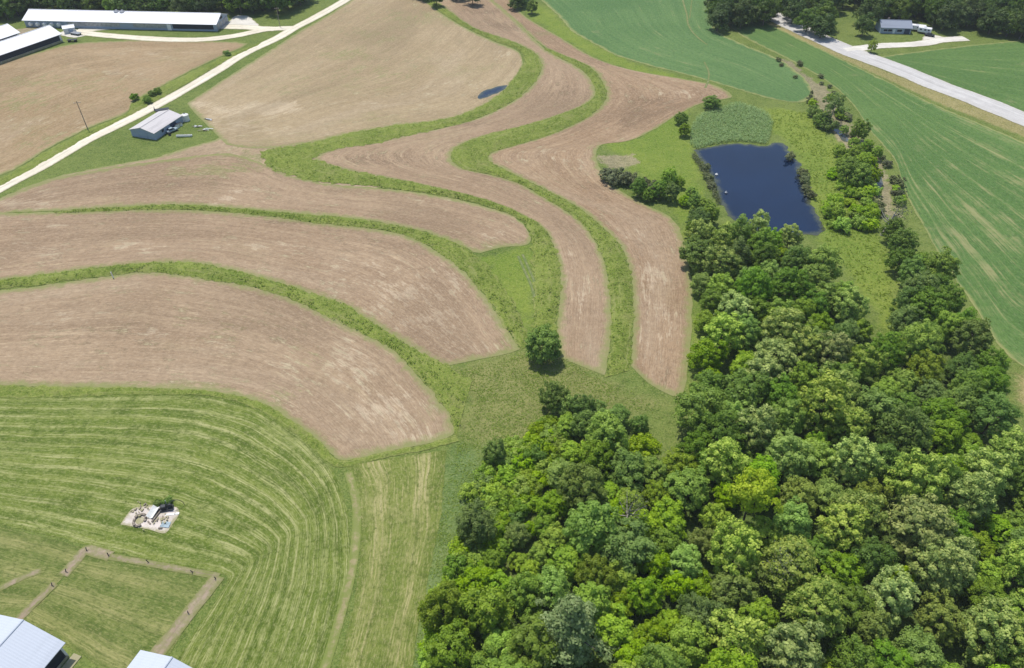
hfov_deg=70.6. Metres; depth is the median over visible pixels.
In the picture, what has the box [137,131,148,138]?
sliding door
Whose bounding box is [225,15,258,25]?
yard
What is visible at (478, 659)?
young tree
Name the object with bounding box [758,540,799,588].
dead tree
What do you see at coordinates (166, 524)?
tarpaulin
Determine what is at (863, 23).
woodland tree
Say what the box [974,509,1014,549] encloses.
young tree
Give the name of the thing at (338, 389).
tilled field
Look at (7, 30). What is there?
livestock barn
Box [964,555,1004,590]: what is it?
young tree
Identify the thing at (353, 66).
tilled field
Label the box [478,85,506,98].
puddle
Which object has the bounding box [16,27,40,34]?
yard
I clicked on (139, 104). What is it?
grass bank
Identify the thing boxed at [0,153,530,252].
tilled field
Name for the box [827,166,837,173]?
shrub
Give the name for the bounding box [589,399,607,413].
broadleaf tree
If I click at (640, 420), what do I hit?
broadleaf tree
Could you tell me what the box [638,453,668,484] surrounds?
broadleaf tree
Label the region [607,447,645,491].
broadleaf tree
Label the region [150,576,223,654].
path
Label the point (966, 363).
broadleaf tree
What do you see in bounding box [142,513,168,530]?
rubble heap
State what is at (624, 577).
young tree
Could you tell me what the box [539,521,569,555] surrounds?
young tree
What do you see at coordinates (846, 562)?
broadleaf tree
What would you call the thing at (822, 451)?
broadleaf tree
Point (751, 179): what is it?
pond water
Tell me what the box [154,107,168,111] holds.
farm wagon
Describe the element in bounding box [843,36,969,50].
driveway
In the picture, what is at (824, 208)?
shrub
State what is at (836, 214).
shrub
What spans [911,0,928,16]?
woodland tree
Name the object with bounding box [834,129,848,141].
creek water
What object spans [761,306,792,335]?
broadleaf tree
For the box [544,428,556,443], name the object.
shrub
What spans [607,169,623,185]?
shrub
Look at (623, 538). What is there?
broadleaf tree
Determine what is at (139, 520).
well curb
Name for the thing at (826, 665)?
young tree
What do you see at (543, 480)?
shrub
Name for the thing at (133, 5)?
woodland tree
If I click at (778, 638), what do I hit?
pale tree
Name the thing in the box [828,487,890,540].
pale tree
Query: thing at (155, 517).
timber beam
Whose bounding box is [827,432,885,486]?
pale tree
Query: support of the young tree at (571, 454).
on the ground at (654, 154)
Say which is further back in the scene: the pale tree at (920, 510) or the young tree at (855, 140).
the young tree at (855, 140)
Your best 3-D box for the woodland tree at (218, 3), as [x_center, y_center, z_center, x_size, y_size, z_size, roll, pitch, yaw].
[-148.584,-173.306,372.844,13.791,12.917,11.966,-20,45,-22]
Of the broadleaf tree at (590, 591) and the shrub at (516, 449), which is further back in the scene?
the shrub at (516, 449)
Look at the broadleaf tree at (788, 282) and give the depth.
184.28 m
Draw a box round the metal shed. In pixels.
[129,109,182,139]
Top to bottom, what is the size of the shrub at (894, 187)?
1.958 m
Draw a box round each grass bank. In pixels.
[0,43,259,185]
[0,261,471,434]
[0,384,458,466]
[55,204,527,348]
[260,0,542,171]
[261,151,562,331]
[451,48,635,376]
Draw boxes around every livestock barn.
[0,23,19,40]
[0,25,62,63]
[0,615,68,667]
[22,9,227,30]
[127,650,191,667]
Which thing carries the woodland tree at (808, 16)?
on the ground at (654, 154)
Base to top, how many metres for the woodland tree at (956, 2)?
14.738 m
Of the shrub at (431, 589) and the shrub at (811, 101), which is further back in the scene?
the shrub at (811, 101)
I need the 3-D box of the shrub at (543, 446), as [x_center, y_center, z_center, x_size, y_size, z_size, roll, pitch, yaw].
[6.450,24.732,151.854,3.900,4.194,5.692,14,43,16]
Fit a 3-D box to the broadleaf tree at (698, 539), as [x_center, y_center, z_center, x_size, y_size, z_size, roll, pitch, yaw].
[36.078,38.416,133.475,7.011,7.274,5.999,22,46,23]
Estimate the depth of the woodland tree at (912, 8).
358.89 m
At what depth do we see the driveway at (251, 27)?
355.52 m
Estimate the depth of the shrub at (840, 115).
276.75 m
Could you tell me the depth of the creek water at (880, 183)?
240.35 m
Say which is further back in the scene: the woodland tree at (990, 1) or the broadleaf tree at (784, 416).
the woodland tree at (990, 1)
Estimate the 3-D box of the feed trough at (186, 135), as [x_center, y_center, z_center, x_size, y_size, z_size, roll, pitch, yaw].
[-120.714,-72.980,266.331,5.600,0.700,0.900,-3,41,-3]
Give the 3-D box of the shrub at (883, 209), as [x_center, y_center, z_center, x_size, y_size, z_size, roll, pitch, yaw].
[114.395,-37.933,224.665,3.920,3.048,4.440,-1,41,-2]
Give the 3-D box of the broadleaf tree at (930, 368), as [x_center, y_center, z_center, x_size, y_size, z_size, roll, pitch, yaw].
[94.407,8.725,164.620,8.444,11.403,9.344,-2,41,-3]
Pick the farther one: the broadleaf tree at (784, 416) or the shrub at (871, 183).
the shrub at (871, 183)
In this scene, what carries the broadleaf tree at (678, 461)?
on the ground at (654, 154)
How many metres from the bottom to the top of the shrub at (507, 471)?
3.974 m
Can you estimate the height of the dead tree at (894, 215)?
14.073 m
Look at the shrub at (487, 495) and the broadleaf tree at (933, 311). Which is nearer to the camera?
the shrub at (487, 495)
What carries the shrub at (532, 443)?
on the ground at (654, 154)
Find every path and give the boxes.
[0,568,40,590]
[15,582,57,618]
[58,545,114,576]
[108,554,220,577]
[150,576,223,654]
[320,471,360,667]
[517,256,535,296]
[521,254,534,286]
[682,0,706,44]
[704,62,709,87]
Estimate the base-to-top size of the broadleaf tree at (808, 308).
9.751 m
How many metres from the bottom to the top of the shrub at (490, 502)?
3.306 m
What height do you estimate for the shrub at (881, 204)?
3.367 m
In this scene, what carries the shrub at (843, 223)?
on the ground at (654, 154)
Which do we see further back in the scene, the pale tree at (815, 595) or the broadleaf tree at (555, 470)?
the broadleaf tree at (555, 470)
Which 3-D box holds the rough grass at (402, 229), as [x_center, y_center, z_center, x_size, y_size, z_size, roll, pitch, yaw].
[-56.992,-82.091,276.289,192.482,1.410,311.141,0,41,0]
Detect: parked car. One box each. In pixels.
[166,127,177,132]
[925,32,934,36]
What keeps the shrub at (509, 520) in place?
on the ground at (654, 154)
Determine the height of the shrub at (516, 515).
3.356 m
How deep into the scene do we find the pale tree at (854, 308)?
179.27 m
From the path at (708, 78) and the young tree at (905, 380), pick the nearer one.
the young tree at (905, 380)
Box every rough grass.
[0,3,632,424]
[413,354,660,667]
[771,110,897,335]
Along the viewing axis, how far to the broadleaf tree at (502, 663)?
112.05 m
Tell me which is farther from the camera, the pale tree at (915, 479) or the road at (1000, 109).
the road at (1000, 109)
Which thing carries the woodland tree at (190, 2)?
on the ground at (654, 154)
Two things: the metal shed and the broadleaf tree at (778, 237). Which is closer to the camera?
the broadleaf tree at (778, 237)
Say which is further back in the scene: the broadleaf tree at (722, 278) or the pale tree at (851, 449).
the broadleaf tree at (722, 278)
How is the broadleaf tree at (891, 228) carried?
on the ground at (654, 154)
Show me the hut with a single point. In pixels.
(65, 28)
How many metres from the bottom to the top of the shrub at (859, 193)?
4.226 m
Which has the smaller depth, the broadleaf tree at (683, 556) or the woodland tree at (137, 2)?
the broadleaf tree at (683, 556)
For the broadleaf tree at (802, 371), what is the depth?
159.62 m
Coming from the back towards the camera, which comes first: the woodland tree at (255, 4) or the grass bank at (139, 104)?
the woodland tree at (255, 4)
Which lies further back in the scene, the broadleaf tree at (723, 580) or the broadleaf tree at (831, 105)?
the broadleaf tree at (831, 105)
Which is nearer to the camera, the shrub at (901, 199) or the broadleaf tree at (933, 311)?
the broadleaf tree at (933, 311)
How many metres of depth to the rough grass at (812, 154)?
231.07 m
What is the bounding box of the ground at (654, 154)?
[0,0,1023,667]
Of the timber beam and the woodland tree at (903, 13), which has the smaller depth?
the timber beam
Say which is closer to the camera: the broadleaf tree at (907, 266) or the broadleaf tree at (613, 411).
the broadleaf tree at (613, 411)
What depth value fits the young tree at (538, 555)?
131.82 m
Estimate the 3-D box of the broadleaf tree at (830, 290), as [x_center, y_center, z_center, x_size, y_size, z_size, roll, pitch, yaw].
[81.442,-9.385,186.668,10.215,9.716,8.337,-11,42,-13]
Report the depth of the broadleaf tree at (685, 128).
264.19 m
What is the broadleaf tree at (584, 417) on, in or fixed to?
on the ground at (654, 154)
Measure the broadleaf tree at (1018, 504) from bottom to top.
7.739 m
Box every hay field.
[0,394,350,667]
[338,450,445,667]
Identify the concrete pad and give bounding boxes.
[121,504,178,532]
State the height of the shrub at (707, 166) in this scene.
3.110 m
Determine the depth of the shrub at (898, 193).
232.86 m
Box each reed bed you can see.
[689,101,772,148]
[691,151,721,203]
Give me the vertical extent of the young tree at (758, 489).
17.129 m
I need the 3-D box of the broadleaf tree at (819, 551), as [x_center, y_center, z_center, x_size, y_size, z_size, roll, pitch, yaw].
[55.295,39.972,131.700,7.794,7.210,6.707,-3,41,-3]
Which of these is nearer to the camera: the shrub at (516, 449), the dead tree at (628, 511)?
the dead tree at (628, 511)
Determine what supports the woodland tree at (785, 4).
on the ground at (654, 154)
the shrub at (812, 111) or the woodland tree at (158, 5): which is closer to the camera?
the shrub at (812, 111)
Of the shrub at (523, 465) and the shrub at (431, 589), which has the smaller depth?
the shrub at (431, 589)
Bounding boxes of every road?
[0,0,349,192]
[769,13,1023,125]
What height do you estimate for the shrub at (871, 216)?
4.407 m
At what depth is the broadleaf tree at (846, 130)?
265.71 m
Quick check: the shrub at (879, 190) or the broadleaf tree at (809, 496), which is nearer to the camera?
the broadleaf tree at (809, 496)
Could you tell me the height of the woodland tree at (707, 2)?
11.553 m
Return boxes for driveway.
[70,26,292,41]
[78,25,273,30]
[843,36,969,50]
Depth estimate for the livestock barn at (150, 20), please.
354.35 m
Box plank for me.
[165,512,178,515]
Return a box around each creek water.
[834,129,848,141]
[875,177,882,187]
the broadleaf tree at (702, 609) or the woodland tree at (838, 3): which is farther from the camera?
the woodland tree at (838, 3)
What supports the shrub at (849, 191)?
on the ground at (654, 154)
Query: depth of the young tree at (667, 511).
135.34 m
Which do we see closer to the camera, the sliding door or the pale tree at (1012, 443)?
the pale tree at (1012, 443)
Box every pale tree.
[684,218,714,243]
[699,436,749,484]
[700,311,745,357]
[701,244,742,278]
[704,607,770,667]
[705,514,763,586]
[709,221,735,247]
[713,289,754,323]
[735,403,779,453]
[740,349,785,383]
[747,208,770,236]
[748,337,799,381]
[753,534,819,603]
[758,619,826,667]
[760,307,807,355]
[779,223,803,248]
[779,573,846,643]
[786,319,823,365]
[793,368,849,435]
[811,331,857,368]
[813,360,861,407]
[813,503,872,555]
[821,401,873,448]
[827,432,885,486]
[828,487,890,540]
[831,286,870,322]
[847,342,889,384]
[863,563,921,627]
[883,447,960,513]
[884,492,957,565]
[905,534,976,603]
[936,520,980,581]
[939,470,998,523]
[956,446,1020,499]
[958,594,1023,665]
[978,615,1023,667]
[983,424,1023,476]
[997,538,1023,593]
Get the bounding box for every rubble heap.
[130,501,149,516]
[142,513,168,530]
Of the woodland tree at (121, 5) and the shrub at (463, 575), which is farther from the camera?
the woodland tree at (121, 5)
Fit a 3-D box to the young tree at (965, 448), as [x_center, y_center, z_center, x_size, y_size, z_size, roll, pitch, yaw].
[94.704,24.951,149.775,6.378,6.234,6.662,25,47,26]
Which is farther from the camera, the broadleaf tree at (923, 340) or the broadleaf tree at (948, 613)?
the broadleaf tree at (923, 340)
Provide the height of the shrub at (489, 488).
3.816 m
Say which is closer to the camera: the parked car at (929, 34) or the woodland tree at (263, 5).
the parked car at (929, 34)
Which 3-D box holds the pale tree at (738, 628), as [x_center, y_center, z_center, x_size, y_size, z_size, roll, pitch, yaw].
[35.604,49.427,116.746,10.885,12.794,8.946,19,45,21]
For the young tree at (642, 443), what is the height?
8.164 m
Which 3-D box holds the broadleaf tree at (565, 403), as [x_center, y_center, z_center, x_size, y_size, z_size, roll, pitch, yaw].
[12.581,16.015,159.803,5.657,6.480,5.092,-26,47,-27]
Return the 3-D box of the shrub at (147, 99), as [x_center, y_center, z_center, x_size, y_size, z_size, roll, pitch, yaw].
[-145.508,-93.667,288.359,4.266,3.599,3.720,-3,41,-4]
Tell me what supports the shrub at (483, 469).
on the ground at (654, 154)
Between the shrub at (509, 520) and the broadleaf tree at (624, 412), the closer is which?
the shrub at (509, 520)
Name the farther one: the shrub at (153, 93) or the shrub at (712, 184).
the shrub at (153, 93)
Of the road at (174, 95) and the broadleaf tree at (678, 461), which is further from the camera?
the road at (174, 95)
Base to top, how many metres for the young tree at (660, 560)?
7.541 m
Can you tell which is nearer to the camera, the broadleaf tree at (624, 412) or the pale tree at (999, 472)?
the pale tree at (999, 472)
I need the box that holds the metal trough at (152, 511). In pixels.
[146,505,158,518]
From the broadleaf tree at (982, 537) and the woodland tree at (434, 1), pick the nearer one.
the broadleaf tree at (982, 537)
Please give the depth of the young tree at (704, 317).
180.07 m
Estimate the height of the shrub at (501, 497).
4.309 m
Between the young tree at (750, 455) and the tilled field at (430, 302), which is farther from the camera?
the tilled field at (430, 302)
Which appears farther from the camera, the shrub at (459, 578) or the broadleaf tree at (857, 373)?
the broadleaf tree at (857, 373)
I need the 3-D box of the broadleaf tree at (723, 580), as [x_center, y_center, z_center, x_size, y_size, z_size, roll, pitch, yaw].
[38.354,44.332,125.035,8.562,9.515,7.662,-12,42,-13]
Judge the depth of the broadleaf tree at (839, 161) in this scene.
243.44 m
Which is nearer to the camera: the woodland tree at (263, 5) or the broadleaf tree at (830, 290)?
the broadleaf tree at (830, 290)
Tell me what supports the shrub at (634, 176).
on the ground at (654, 154)
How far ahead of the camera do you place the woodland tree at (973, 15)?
350.95 m
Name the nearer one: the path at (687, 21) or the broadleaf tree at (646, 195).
the broadleaf tree at (646, 195)
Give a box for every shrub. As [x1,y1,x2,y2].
[129,93,139,99]
[142,95,152,102]
[147,90,156,95]
[152,499,161,506]
[153,87,161,92]
[161,495,172,503]
[222,50,231,54]
[417,620,444,646]
[417,641,428,654]
[417,651,433,667]
[428,582,447,604]
[440,573,452,581]
[442,553,467,581]
[447,538,469,555]
[449,535,472,549]
[450,549,467,565]
[454,562,475,581]
[454,574,473,587]
[458,480,486,501]
[466,551,482,564]
[466,557,482,566]
[467,542,484,566]
[471,471,493,494]
[472,463,496,480]
[473,560,488,579]
[478,478,502,496]
[480,531,497,545]
[481,537,510,553]
[482,453,504,466]
[482,487,499,503]
[483,497,498,512]
[485,470,499,484]
[488,506,503,525]
[491,488,514,509]
[491,509,508,534]
[495,463,519,483]
[496,506,515,535]
[497,485,513,495]
[500,451,519,466]
[502,475,521,488]
[504,434,523,448]
[506,446,517,457]
[507,499,528,517]
[507,511,524,525]
[508,442,525,456]
[508,498,526,507]
[511,453,536,469]
[512,474,530,497]
[512,492,524,498]
[512,494,541,513]
[513,473,535,490]
[517,445,538,464]
[519,468,534,480]
[520,441,533,456]
[522,433,541,446]
[522,444,547,467]
[522,486,535,502]
[527,420,544,436]
[527,470,554,488]
[528,478,543,495]
[534,453,559,478]
[538,438,553,459]
[538,447,557,462]
[539,423,559,442]
[543,413,557,425]
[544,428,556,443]
[546,431,564,446]
[547,455,559,464]
[553,438,567,456]
[598,168,618,181]
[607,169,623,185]
[617,167,636,183]
[629,174,637,185]
[632,176,650,185]
[646,179,657,194]
[701,163,710,169]
[702,172,714,180]
[706,182,716,188]
[785,151,795,160]
[796,168,809,175]
[799,172,810,183]
[801,182,811,189]
[804,189,817,197]
[806,105,819,116]
[808,98,818,104]
[813,115,830,127]
[820,118,839,130]
[820,203,829,212]
[821,193,844,206]
[823,205,846,218]
[823,208,835,218]
[825,201,845,217]
[826,171,838,178]
[826,219,835,227]
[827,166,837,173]
[832,143,846,156]
[832,216,851,232]
[834,179,848,188]
[835,112,844,118]
[840,186,858,196]
[843,197,858,205]
[844,112,852,119]
[846,203,864,214]
[847,207,865,217]
[849,214,868,227]
[855,186,869,199]
[855,218,880,230]
[860,197,872,204]
[860,206,878,221]
[863,203,880,219]
[866,179,875,186]
[873,183,883,195]
[874,197,886,207]
[879,207,884,216]
[881,159,892,166]
[889,175,900,181]
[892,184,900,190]
[892,196,906,204]
[893,177,907,186]
[894,187,907,196]
[896,195,906,206]
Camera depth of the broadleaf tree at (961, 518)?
130.59 m
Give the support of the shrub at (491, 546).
on the ground at (654, 154)
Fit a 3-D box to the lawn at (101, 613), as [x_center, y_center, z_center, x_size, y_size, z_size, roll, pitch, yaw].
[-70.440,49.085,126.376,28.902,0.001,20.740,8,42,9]
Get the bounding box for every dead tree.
[617,483,658,520]
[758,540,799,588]
[880,195,913,235]
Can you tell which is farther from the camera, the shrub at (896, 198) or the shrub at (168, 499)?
the shrub at (896, 198)
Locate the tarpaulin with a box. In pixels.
[160,521,170,527]
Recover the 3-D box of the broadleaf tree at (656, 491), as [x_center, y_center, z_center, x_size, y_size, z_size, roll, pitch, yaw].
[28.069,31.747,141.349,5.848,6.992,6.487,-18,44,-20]
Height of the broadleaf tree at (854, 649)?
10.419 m
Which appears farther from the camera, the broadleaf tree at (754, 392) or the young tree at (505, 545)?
the broadleaf tree at (754, 392)
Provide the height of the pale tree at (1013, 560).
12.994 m
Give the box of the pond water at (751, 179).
[694,143,825,235]
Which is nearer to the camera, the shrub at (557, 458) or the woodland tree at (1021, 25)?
the shrub at (557, 458)
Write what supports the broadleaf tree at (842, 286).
on the ground at (654, 154)
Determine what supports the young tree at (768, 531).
on the ground at (654, 154)
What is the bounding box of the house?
[875,17,912,33]
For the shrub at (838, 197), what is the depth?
227.40 m
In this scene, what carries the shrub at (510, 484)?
on the ground at (654, 154)
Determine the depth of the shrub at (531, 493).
143.58 m
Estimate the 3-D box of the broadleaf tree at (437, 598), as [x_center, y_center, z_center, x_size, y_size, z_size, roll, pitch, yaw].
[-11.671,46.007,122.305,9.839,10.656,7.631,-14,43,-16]
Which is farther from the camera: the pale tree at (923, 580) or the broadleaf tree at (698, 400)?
the broadleaf tree at (698, 400)
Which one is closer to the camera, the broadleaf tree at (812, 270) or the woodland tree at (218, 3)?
the broadleaf tree at (812, 270)
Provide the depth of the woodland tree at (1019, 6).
346.63 m
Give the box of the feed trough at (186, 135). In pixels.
[176,134,191,136]
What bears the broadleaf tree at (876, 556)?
on the ground at (654, 154)
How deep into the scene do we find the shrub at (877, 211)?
221.32 m
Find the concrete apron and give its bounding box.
[62,653,81,667]
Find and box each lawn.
[0,526,81,617]
[23,555,207,667]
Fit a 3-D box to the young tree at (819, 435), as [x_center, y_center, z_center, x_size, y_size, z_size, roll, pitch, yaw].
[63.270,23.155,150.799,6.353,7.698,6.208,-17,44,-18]
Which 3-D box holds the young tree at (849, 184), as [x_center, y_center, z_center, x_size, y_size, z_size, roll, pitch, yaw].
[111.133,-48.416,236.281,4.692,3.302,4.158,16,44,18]
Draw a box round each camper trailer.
[912,24,926,31]
[917,26,932,33]
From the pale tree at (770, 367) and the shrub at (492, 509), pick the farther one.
the pale tree at (770, 367)
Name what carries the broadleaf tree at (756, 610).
on the ground at (654, 154)
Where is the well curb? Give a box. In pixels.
[132,513,146,527]
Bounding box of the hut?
[62,24,75,33]
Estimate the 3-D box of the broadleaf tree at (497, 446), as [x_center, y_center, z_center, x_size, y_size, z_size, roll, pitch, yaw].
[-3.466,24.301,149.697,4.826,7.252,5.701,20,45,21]
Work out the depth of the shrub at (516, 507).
140.08 m
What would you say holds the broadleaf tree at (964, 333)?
on the ground at (654, 154)
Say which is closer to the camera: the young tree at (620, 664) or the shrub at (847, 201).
the young tree at (620, 664)
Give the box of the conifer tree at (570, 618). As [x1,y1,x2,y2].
[535,591,620,667]
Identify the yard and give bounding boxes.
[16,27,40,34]
[60,29,83,37]
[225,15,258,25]
[922,35,941,39]
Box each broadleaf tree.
[416,578,470,631]
[424,618,475,667]
[455,497,497,551]
[482,437,504,464]
[484,652,532,667]
[503,521,531,548]
[503,610,559,667]
[525,323,561,363]
[536,564,572,609]
[538,380,570,412]
[546,457,583,488]
[556,412,579,438]
[556,462,609,510]
[557,394,579,414]
[562,498,620,556]
[567,393,595,416]
[569,410,597,440]
[573,553,618,593]
[573,579,612,624]
[579,439,614,479]
[585,410,629,454]
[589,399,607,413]
[599,407,623,427]
[601,517,661,574]
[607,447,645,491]
[612,403,631,426]
[629,414,649,433]
[630,176,647,196]
[634,642,689,667]
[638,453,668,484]
[640,479,673,509]
[641,186,653,199]
[649,180,669,198]
[659,166,677,185]
[660,465,712,511]
[662,447,697,475]
[664,181,680,201]
[664,541,703,581]
[665,615,709,667]
[672,382,728,431]
[673,111,687,124]
[673,430,714,467]
[676,591,728,646]
[678,122,691,135]
[679,233,715,271]
[683,219,698,237]
[685,207,710,225]
[687,191,700,210]
[688,527,722,557]
[689,272,711,295]
[689,369,725,402]
[695,409,750,461]
[698,284,724,315]
[699,646,759,667]
[702,95,721,108]
[702,226,715,236]
[703,203,719,222]
[705,272,737,300]
[709,571,759,612]
[715,399,750,429]
[717,368,770,413]
[727,213,753,243]
[727,235,752,273]
[729,313,762,350]
[729,350,753,377]
[732,265,772,301]
[735,266,754,293]
[737,595,780,634]
[743,453,780,501]
[747,227,777,254]
[748,243,781,267]
[748,295,769,326]
[757,427,819,481]
[760,259,781,288]
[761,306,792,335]
[762,371,802,422]
[763,226,784,247]
[767,266,815,307]
[770,396,809,436]
[772,495,812,538]
[777,475,819,515]
[778,244,814,273]
[786,361,818,393]
[790,297,816,323]
[798,437,837,480]
[799,261,831,293]
[801,288,830,315]
[802,534,835,570]
[805,242,844,282]
[805,311,837,333]
[805,325,826,356]
[812,280,843,310]
[815,476,845,512]
[818,551,866,586]
[819,92,851,117]
[821,361,861,389]
[823,323,853,349]
[823,579,875,633]
[824,633,878,667]
[834,155,849,168]
[835,280,858,307]
[835,318,862,341]
[837,156,858,181]
[839,125,848,133]
[844,535,899,580]
[847,162,873,186]
[849,118,872,138]
[850,385,897,427]
[850,606,892,646]
[852,477,894,522]
[855,152,872,165]
[861,139,874,151]
[863,637,915,667]
[865,331,907,370]
[867,39,877,52]
[868,442,901,482]
[870,376,900,409]
[871,145,883,157]
[873,402,935,460]
[878,217,904,242]
[884,247,914,272]
[884,304,925,336]
[887,227,920,253]
[889,285,929,315]
[890,624,946,667]
[893,318,944,367]
[893,391,920,417]
[897,254,926,283]
[898,270,940,296]
[905,285,948,322]
[906,349,945,385]
[910,375,948,405]
[913,321,945,353]
[914,588,968,647]
[915,251,928,269]
[920,397,971,434]
[920,458,963,503]
[924,246,961,287]
[925,418,964,455]
[926,273,949,296]
[928,508,974,551]
[932,280,966,312]
[933,309,965,342]
[937,453,969,477]
[940,383,977,418]
[942,350,979,385]
[947,370,989,405]
[949,306,980,336]
[951,317,995,357]
[962,575,1010,611]
[966,390,1023,439]
[968,530,996,562]
[972,366,1011,399]
[973,345,1011,377]
[986,664,1010,667]
[997,527,1023,565]
[1001,456,1023,499]
[1012,491,1023,512]
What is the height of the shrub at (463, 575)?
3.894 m
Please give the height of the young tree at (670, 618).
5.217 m
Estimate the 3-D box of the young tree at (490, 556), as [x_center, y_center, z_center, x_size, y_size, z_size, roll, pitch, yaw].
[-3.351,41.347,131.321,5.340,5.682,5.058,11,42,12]
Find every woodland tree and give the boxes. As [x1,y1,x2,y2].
[0,0,15,19]
[7,0,27,15]
[24,0,49,8]
[38,0,57,8]
[56,0,74,9]
[64,0,83,9]
[80,0,101,9]
[88,0,103,9]
[101,0,119,10]
[109,0,133,10]
[123,0,140,9]
[130,0,152,10]
[139,0,170,11]
[167,0,190,11]
[185,0,210,11]
[193,0,218,12]
[212,0,234,10]
[222,0,252,13]
[242,0,259,13]
[252,0,268,10]
[259,0,293,13]
[279,0,298,9]
[429,0,442,5]
[507,0,520,9]
[512,0,527,6]
[526,0,537,13]
[703,0,713,7]
[704,0,725,18]
[705,6,728,30]
[715,0,735,22]
[729,1,744,23]
[732,0,753,28]
[741,6,761,24]
[749,0,764,9]
[752,0,780,24]
[764,0,779,17]
[780,0,805,23]
[781,0,806,17]
[792,6,822,31]
[808,13,837,37]
[810,0,821,11]
[814,0,833,12]
[814,0,838,22]
[830,0,846,7]
[842,0,854,7]
[851,0,888,21]
[853,12,876,35]
[870,0,894,18]
[890,0,912,19]
[892,0,920,19]
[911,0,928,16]
[918,0,937,19]
[925,0,950,25]
[929,0,961,30]
[937,0,967,16]
[957,4,973,26]
[964,0,988,25]
[970,2,997,28]
[976,0,997,11]
[976,7,1010,33]
[992,0,1009,7]
[997,0,1023,8]
[998,1,1016,14]
[1001,10,1022,36]
[1003,8,1022,33]
[1007,9,1023,38]
[1011,0,1023,14]
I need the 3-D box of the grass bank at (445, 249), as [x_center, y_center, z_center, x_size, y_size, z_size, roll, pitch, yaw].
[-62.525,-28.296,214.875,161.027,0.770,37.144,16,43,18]
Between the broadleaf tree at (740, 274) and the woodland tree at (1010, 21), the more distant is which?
the woodland tree at (1010, 21)
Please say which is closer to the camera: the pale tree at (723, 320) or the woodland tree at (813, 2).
the pale tree at (723, 320)
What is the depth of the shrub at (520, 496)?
142.75 m
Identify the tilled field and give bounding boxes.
[0,40,247,174]
[0,130,431,210]
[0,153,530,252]
[0,210,519,364]
[0,272,453,459]
[187,0,522,147]
[315,0,611,374]
[488,0,731,397]
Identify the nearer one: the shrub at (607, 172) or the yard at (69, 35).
the shrub at (607, 172)
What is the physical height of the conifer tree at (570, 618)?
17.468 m
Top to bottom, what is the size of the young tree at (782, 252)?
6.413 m
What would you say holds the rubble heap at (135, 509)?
on the concrete pad
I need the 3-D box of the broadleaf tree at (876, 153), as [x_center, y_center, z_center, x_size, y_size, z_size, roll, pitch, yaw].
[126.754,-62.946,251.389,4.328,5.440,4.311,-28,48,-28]
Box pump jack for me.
[160,501,173,511]
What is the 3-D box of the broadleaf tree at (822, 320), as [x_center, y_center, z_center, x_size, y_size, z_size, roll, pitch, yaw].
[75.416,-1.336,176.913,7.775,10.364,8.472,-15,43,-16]
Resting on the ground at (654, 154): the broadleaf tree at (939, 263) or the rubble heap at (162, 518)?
the broadleaf tree at (939, 263)
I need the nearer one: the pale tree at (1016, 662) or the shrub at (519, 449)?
the pale tree at (1016, 662)
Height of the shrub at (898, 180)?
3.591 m
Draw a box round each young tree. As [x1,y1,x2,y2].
[453,585,513,634]
[456,567,497,593]
[467,641,498,667]
[482,547,506,572]
[482,621,517,660]
[487,569,518,602]
[495,538,513,555]
[504,569,542,618]
[506,551,527,572]
[515,559,541,576]
[524,520,535,538]
[527,546,546,568]
[532,540,544,549]
[533,510,555,539]
[535,489,572,520]
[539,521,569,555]
[543,542,588,582]
[559,440,587,463]
[593,602,635,652]
[600,479,621,504]
[604,495,630,525]
[604,560,636,594]
[606,590,635,617]
[610,660,636,667]
[612,639,647,667]
[614,487,646,516]
[623,432,662,461]
[623,508,664,538]
[626,575,665,615]
[633,616,670,654]
[636,547,672,582]
[649,495,688,541]
[650,523,682,555]
[652,608,685,641]
[660,570,696,603]
[674,175,685,187]
[679,194,689,205]
[685,186,697,196]
[685,568,712,601]
[686,338,729,371]
[693,309,719,332]
[696,503,731,529]
[697,196,712,210]
[697,365,722,382]
[712,480,740,508]
[726,466,782,520]
[731,450,759,469]
[747,515,781,559]
[765,296,795,320]
[773,247,792,266]
[802,430,832,448]
[805,656,834,667]
[845,144,861,157]
[845,182,857,187]
[847,136,859,145]
[850,318,874,339]
[857,152,878,169]
[860,183,876,198]
[870,167,883,182]
[878,368,920,399]
[882,565,916,596]
[938,661,960,667]
[954,442,982,466]
[959,425,984,455]
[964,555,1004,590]
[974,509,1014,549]
[996,606,1019,643]
[999,509,1023,535]
[1007,587,1023,616]
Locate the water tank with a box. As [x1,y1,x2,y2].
[181,113,189,121]
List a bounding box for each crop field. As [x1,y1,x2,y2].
[542,0,811,101]
[727,19,1023,365]
[881,40,1023,110]
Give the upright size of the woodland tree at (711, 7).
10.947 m
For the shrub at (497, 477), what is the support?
on the ground at (654, 154)
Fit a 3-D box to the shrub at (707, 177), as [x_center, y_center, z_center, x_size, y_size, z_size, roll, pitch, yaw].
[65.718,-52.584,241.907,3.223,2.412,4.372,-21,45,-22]
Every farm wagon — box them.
[68,29,81,35]
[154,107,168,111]
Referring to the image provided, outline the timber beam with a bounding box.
[151,510,159,521]
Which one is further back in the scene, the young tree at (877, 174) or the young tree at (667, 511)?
the young tree at (877, 174)
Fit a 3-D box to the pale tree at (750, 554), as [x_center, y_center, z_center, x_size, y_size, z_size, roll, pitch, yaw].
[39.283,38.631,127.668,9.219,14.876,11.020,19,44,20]
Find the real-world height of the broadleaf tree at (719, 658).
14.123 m
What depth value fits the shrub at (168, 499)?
143.56 m
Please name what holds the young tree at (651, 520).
on the ground at (654, 154)
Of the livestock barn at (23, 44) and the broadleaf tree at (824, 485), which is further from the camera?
the livestock barn at (23, 44)
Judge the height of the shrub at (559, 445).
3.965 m
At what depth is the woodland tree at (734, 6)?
355.22 m
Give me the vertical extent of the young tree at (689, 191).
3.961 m
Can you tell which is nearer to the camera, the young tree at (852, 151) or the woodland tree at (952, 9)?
the young tree at (852, 151)

